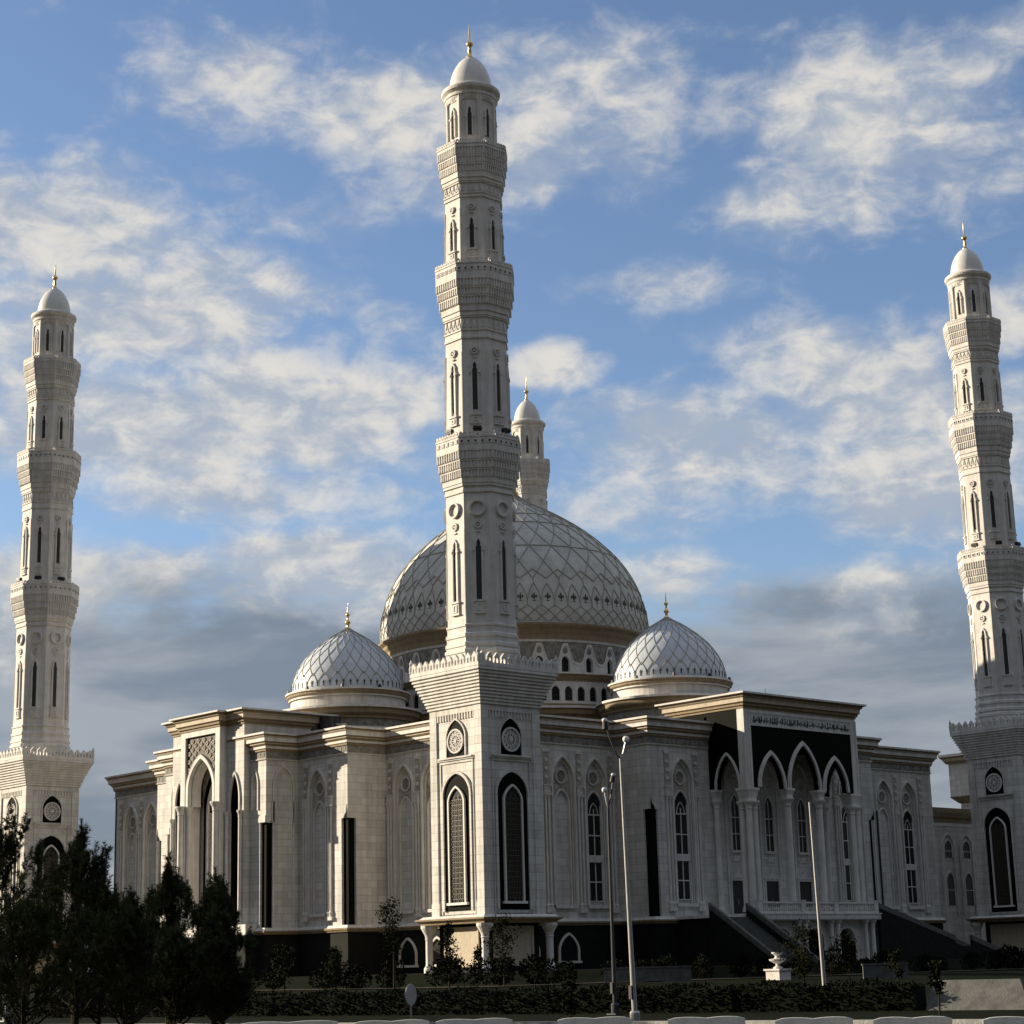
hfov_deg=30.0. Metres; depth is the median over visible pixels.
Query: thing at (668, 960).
bush
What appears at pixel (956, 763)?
wall
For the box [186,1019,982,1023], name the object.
kerb
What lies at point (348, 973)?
bush
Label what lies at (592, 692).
window
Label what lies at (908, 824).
window
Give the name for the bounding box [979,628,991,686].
window
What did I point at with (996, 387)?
window
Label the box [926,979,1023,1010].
concrete slab
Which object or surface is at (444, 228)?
window
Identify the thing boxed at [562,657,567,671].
window
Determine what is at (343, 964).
young tree
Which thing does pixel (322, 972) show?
bush
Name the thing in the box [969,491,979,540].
window
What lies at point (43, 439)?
window
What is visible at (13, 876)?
window
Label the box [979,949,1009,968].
bush
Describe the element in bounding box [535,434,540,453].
window
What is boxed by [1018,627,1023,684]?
window
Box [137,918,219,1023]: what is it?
pine tree
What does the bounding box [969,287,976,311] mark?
window
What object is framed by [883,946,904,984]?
young tree
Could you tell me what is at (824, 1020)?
barrier block
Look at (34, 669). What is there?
window
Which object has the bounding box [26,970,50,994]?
bush
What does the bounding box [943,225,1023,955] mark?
minaret
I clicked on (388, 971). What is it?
bush
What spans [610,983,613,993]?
access door
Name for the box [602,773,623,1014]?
street lamp
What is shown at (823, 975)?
pole
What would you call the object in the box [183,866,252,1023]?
pine tree
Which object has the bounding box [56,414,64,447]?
window
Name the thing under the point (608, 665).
window
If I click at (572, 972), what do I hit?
bush
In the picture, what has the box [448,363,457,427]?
window
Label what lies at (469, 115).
window
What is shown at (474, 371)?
window
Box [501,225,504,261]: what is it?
window
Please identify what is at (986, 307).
window
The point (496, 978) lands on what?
bush
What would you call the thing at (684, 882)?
window
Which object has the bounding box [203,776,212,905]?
window
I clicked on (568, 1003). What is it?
shrub
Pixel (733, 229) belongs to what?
sky
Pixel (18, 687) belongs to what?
window
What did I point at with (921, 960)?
bush
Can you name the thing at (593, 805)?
window
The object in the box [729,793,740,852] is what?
window
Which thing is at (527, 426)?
minaret
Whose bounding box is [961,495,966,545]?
window
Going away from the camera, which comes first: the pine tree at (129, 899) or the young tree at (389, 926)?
the pine tree at (129, 899)
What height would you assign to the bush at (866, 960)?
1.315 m
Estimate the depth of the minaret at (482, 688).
144.64 m
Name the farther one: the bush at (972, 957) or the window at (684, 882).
the window at (684, 882)
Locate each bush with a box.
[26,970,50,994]
[261,969,282,990]
[308,968,340,988]
[337,963,373,989]
[375,959,407,988]
[424,955,471,986]
[479,955,515,986]
[518,953,566,984]
[550,960,577,984]
[600,959,625,975]
[634,959,657,966]
[643,954,677,966]
[691,953,713,979]
[747,956,773,976]
[780,957,812,976]
[817,945,847,975]
[853,957,876,973]
[872,950,892,962]
[907,952,934,972]
[931,956,948,971]
[959,951,984,970]
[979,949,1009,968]
[997,944,1023,968]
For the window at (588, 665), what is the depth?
184.20 m
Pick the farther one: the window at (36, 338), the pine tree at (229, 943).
the window at (36, 338)
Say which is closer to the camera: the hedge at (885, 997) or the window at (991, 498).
the hedge at (885, 997)
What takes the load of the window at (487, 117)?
in the minaret at (482, 688)
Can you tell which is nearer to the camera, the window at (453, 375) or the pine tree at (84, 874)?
the pine tree at (84, 874)
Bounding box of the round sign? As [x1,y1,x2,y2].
[405,984,416,1018]
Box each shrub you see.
[560,978,581,1017]
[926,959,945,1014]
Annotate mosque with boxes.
[104,491,1017,977]
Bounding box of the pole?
[809,802,825,985]
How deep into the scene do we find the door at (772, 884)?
165.88 m
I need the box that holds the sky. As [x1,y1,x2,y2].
[0,0,1023,971]
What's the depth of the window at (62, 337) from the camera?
204.59 m
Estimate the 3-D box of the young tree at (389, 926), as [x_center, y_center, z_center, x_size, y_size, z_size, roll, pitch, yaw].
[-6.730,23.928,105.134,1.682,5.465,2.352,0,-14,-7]
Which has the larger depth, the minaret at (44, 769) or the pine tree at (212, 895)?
the minaret at (44, 769)
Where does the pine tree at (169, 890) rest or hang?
on the ground
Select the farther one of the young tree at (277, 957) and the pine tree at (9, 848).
the young tree at (277, 957)
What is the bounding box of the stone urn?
[763,952,791,979]
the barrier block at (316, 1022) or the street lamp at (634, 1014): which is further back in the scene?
the street lamp at (634, 1014)
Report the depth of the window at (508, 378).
150.27 m
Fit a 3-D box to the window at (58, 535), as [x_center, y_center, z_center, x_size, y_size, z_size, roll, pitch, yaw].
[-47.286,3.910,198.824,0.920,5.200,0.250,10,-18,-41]
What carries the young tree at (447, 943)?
on the ground
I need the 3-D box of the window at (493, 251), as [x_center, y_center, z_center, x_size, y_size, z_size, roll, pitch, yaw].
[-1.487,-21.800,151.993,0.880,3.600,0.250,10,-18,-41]
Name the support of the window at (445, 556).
in the minaret at (482, 688)
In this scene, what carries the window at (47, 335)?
in the minaret at (44, 769)
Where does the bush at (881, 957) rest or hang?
on the ground
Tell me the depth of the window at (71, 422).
203.34 m
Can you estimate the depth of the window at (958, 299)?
200.05 m
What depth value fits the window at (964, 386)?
197.43 m
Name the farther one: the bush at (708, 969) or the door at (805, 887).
the door at (805, 887)
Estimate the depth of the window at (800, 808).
169.98 m
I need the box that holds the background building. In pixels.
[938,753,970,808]
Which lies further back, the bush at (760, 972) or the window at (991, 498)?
the window at (991, 498)
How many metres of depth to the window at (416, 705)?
183.21 m
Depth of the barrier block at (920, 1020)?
30.65 m
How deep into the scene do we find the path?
126.61 m
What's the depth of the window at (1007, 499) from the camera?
194.13 m
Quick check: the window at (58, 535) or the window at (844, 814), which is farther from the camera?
the window at (58, 535)
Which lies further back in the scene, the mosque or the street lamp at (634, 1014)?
the mosque
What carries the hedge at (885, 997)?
on the ground
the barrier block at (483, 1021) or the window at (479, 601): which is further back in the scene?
the window at (479, 601)
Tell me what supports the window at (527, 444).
in the minaret at (527, 426)
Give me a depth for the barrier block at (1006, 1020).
29.43 m
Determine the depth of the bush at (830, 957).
139.06 m
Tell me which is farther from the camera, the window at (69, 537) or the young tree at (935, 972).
the window at (69, 537)
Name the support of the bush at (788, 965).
on the ground
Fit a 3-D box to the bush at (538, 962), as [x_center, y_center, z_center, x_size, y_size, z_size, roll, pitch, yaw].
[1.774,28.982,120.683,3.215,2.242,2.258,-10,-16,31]
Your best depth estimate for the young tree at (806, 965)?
113.68 m
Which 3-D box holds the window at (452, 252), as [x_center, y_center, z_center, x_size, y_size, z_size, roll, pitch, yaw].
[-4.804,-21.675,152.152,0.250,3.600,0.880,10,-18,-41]
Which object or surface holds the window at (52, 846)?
in the minaret at (44, 769)
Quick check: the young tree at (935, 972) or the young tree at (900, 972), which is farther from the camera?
the young tree at (900, 972)
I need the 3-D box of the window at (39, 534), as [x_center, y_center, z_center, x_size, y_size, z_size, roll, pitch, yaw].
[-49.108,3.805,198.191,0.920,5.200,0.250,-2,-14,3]
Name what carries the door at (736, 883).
in the mosque
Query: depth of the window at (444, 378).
150.19 m
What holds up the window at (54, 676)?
in the minaret at (44, 769)
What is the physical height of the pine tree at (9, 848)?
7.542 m
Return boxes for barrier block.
[244,1020,337,1023]
[354,1019,428,1023]
[436,1018,512,1023]
[557,1017,631,1023]
[668,1016,744,1023]
[775,1017,852,1023]
[873,1016,951,1023]
[983,1016,1023,1023]
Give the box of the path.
[254,968,1023,990]
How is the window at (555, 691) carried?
in the mosque
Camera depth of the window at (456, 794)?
140.68 m
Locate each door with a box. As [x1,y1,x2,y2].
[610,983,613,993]
[628,986,632,998]
[730,877,745,913]
[764,877,781,910]
[797,878,813,906]
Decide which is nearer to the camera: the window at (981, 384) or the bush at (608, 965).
the bush at (608, 965)
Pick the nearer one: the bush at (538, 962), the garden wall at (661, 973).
the bush at (538, 962)
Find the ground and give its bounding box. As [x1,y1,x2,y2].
[0,958,1023,1023]
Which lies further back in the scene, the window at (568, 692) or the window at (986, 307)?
the window at (986, 307)
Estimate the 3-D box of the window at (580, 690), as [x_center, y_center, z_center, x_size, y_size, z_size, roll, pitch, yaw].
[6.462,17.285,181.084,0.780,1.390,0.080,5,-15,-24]
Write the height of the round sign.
1.370 m
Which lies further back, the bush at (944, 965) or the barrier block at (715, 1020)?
the bush at (944, 965)
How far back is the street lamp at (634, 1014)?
58.63 m
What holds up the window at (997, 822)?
in the minaret at (990, 562)
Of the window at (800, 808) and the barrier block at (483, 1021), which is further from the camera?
the window at (800, 808)
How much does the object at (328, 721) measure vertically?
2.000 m
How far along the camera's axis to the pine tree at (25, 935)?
53.21 m
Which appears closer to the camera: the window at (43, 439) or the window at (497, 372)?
the window at (497, 372)
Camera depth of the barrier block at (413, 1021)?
37.30 m
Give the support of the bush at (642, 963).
on the ground
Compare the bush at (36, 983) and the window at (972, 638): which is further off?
the window at (972, 638)
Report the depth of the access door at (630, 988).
57.96 m
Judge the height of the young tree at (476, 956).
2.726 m
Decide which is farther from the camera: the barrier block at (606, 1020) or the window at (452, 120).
the window at (452, 120)
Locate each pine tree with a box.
[0,801,61,1006]
[0,873,98,1023]
[28,819,113,1023]
[58,880,145,1023]
[65,897,182,1023]
[118,885,155,1021]
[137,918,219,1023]
[139,850,194,1023]
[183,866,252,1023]
[191,904,265,1023]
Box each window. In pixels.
[1,839,15,930]
[14,661,21,718]
[21,527,27,575]
[27,416,32,447]
[28,659,38,716]
[34,329,38,352]
[34,525,43,572]
[38,836,63,934]
[39,414,47,445]
[44,327,51,350]
[49,660,58,717]
[53,525,62,574]
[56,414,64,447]
[59,328,65,351]
[64,662,69,719]
[67,529,71,577]
[69,332,72,355]
[69,419,73,451]
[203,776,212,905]
[414,695,418,707]
[443,228,444,262]
[444,378,445,430]
[444,774,470,911]
[445,556,447,621]
[447,219,455,260]
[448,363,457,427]
[449,108,456,138]
[450,539,460,616]
[465,104,473,134]
[466,215,477,257]
[469,359,481,423]
[473,537,485,613]
[483,106,491,137]
[488,217,498,259]
[493,361,504,425]
[498,772,529,909]
[499,538,510,614]
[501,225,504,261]
[507,368,511,431]
[513,543,518,618]
[524,434,529,452]
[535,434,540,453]
[552,686,558,699]
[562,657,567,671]
[565,686,571,700]
[578,687,583,700]
[586,658,590,672]
[587,793,601,855]
[589,862,603,901]
[590,688,595,701]
[601,688,606,700]
[607,661,609,673]
[675,792,688,854]
[677,861,690,899]
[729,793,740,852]
[762,795,777,853]
[795,797,809,854]
[842,807,849,859]
[845,865,852,900]
[903,811,915,864]
[907,870,918,903]
[949,295,952,318]
[953,383,957,414]
[955,290,962,314]
[960,378,969,411]
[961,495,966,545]
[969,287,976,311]
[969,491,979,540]
[971,631,977,689]
[977,376,987,408]
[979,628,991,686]
[983,289,988,312]
[985,808,1017,911]
[987,489,999,538]
[993,377,1001,410]
[999,626,1012,684]
[1005,490,1014,539]
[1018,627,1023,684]
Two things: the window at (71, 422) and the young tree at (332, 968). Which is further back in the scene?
the window at (71, 422)
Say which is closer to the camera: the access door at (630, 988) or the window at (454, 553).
the access door at (630, 988)
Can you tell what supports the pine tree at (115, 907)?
on the ground
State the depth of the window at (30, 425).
202.11 m
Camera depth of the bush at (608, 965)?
124.93 m
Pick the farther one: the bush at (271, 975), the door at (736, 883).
the door at (736, 883)
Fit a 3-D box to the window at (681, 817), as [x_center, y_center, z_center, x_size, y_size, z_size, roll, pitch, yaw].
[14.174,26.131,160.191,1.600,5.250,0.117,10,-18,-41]
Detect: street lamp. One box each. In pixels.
[0,816,31,1021]
[602,718,639,1020]
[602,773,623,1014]
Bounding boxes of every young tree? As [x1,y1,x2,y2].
[268,941,298,995]
[321,952,340,994]
[325,945,349,995]
[375,896,404,994]
[431,920,468,987]
[467,944,488,987]
[480,911,522,986]
[777,919,825,982]
[830,930,860,982]
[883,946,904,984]
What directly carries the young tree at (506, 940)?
on the ground
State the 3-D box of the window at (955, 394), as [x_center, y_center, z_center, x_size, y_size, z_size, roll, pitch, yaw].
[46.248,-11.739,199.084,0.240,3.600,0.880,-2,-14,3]
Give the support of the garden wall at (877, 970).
on the ground
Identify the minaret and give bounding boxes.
[0,263,94,982]
[409,26,563,973]
[511,383,549,509]
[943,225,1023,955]
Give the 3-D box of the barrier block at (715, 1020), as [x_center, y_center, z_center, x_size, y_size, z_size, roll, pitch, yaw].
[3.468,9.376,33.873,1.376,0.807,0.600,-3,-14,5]
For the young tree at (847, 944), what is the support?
on the ground
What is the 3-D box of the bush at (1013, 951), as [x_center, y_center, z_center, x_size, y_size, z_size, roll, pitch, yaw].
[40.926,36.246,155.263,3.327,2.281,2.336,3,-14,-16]
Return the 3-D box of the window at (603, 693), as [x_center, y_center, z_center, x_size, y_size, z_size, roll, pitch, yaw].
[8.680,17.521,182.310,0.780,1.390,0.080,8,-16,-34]
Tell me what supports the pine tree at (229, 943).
on the ground
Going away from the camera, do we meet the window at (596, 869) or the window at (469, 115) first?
the window at (469, 115)
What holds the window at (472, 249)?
in the minaret at (482, 688)
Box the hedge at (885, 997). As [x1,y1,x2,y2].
[31,977,926,1017]
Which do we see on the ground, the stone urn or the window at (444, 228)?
the stone urn
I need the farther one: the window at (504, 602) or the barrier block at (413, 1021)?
the window at (504, 602)
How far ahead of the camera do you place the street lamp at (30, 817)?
89.46 m
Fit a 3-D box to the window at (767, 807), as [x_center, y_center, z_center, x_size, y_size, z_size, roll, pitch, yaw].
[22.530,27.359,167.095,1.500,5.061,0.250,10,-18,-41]
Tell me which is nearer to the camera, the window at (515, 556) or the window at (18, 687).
the window at (515, 556)
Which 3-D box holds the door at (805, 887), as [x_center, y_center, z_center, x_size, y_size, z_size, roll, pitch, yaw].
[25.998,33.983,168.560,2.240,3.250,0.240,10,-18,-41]
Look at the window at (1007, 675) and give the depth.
189.95 m
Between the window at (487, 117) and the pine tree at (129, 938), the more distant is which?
the window at (487, 117)
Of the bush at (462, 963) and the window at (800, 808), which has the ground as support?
the bush at (462, 963)
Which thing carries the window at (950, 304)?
in the minaret at (990, 562)
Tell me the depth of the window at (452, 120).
154.75 m
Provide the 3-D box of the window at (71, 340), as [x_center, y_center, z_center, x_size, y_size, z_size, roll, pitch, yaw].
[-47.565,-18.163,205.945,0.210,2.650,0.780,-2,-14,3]
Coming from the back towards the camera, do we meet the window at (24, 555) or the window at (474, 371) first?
the window at (24, 555)
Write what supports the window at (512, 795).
in the minaret at (482, 688)
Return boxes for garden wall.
[603,965,691,982]
[861,963,908,978]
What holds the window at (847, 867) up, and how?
in the mosque
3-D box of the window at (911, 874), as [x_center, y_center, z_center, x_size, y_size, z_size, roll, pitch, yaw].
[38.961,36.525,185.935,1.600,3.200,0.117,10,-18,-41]

